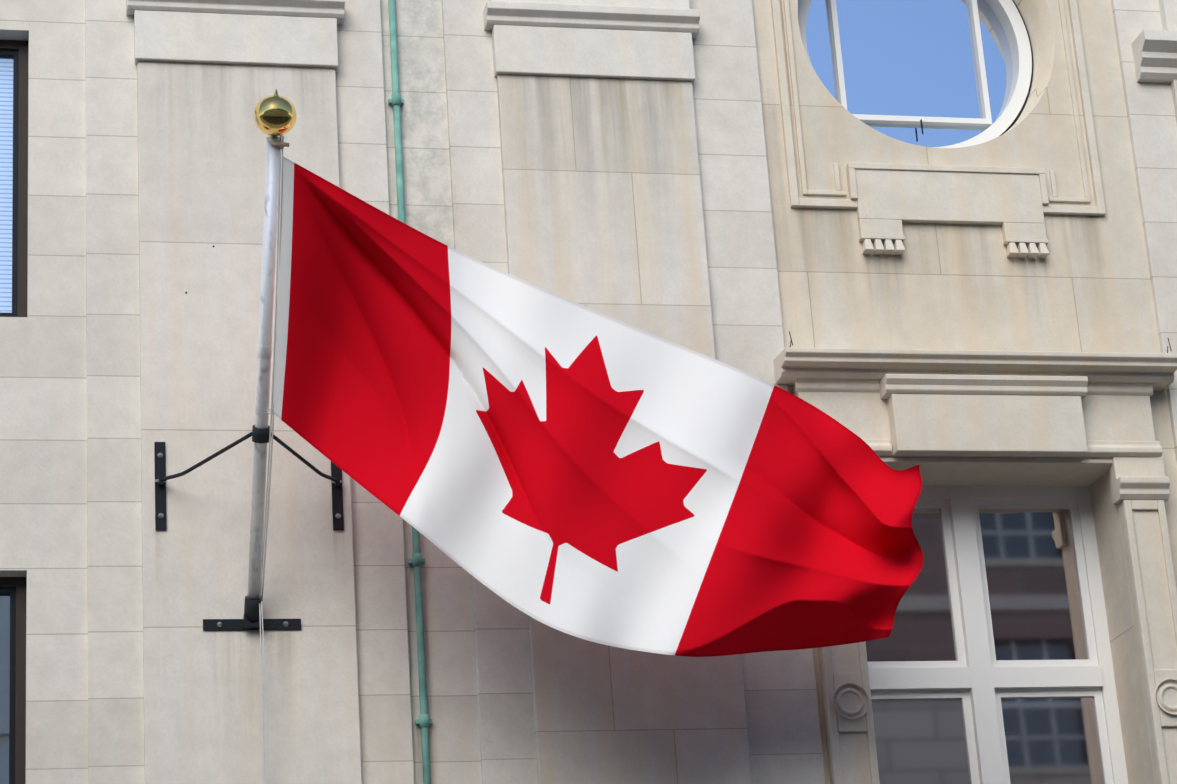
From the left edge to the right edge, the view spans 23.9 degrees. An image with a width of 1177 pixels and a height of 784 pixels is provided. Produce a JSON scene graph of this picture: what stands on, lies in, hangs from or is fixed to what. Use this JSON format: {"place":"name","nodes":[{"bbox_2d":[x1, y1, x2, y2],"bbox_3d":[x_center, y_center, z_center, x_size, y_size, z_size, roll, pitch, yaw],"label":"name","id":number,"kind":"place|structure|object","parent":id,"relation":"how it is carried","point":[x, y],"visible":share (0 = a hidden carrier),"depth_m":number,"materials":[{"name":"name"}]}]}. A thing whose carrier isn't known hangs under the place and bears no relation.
{"place":"outdoors","nodes":[
{"label":"outdoors","id":0,"kind":"place"},
{"bbox_2d":[85,0,1176,783],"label":"wall strips","id":1,"kind":"object","parent":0,"point":[783,720],"depth_m":15.99,"materials":[{"name":"beige stone"}]},
{"bbox_2d":[185,245,1171,352],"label":"wall fixings","id":2,"kind":"object","parent":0,"point":[792,342],"depth_m":16.32,"materials":[{"name":"beige stone"}]},
{"bbox_3d":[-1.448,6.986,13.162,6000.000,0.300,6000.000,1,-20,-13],"label":"ground","id":3,"kind":"structure","parent":0,"visible":0},
{"bbox_2d":[0,0,481,783],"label":"wall","id":4,"kind":"structure","parent":3,"relation":"on","point":[44,448],"depth_m":15.54,"materials":[{"name":"stone"}]},
{"bbox_2d":[0,40,27,783],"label":"windows","id":5,"kind":"structure","parent":4,"relation":"attached to","point":[13,167],"depth_m":15.87,"materials":[{"name":"glass"}]},
{"bbox_2d":[388,0,432,783],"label":"copper pipe","id":6,"kind":"object","parent":4,"relation":"attached to","point":[424,722],"visible":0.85,"depth_m":15.57,"materials":[{"name":"green metal"}]},
{"bbox_2d":[126,0,699,83],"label":"wall moldings","id":7,"kind":"structure","parent":4,"relation":"attached to","point":[636,39],"depth_m":16.73,"materials":[{"name":"beige stone"}]},
{"bbox_2d":[752,0,1176,783],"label":"bay wall","id":8,"kind":"structure","parent":3,"relation":"on","point":[936,290],"depth_m":17.04,"materials":[{"name":"beige stone"}]},
{"bbox_2d":[137,61,1176,783],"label":"pilaster shafts","id":9,"kind":"object","parent":8,"relation":"attached to","point":[609,715],"visible":0.73,"depth_m":15.61,"materials":[{"name":"beige stone"}]},
{"bbox_2d":[154,89,343,629],"bbox_3d":[-1.736,-0.139,14.822,1.040,2.448,1.754,1,-20,-13],"label":"flag pole","id":10,"kind":"object","parent":9,"relation":"attached to","point":[275,116],"visible":0.96,"depth_m":14.92,"materials":[{"name":"metal"}]},
{"bbox_2d":[259,136,283,783],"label":"halyard","id":11,"kind":"object","parent":10,"relation":"hanging from","point":[270,410],"visible":0.92,"depth_m":14.89,"materials":[{"name":"grey fabric"}]},
{"bbox_2d":[273,157,923,656],"bbox_3d":[0.077,0.195,14.970,3.562,2.598,0.856,2,-20,-16],"label":"canadian flag","id":12,"kind":"object","parent":11,"relation":"attached to","point":[557,461],"visible":1,"depth_m":14.87,"materials":[{"name":"fabric"}]},
{"bbox_2d":[271,141,288,146],"bbox_3d":[-1.609,-1.293,14.496,0.097,0.031,0.022,0,-20,-10],"label":"pulley","id":13,"kind":"object","parent":10,"relation":"attached to","point":[284,144],"visible":1,"depth_m":14.49,"materials":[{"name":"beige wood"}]},
{"bbox_2d":[142,67,1102,780],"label":"weathering stains","id":14,"kind":"object","parent":9,"relation":"on","point":[554,203],"visible":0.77,"depth_m":16.66,"materials":[{"name":"beige stone"}]},
{"bbox_2d":[798,0,1032,147],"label":"round window","id":15,"kind":"structure","parent":8,"relation":"attached to","point":[943,73],"depth_m":17.88,"materials":[{"name":"blue glass"}]},
{"bbox_2d":[770,0,1105,257],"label":"window surround","id":16,"kind":"object","parent":8,"relation":"attached to","point":[885,200],"visible":1,"depth_m":17.11,"materials":[{"name":"stone"}]},
{"bbox_2d":[773,347,1176,783],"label":"window surround","id":17,"kind":"object","parent":8,"relation":"attached to","point":[991,418],"visible":0.81,"depth_m":16.45,"materials":[{"name":"stone"}]},
{"bbox_2d":[866,486,1127,783],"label":"window","id":18,"kind":"structure","parent":8,"relation":"attached to","point":[989,659],"depth_m":16.60,"materials":[{"name":"white paint"}]},
{"bbox_2d":[1131,0,1176,82],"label":"bracket","id":19,"kind":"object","parent":8,"relation":"attached to","point":[1154,55],"depth_m":17.64,"materials":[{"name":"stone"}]}
]}

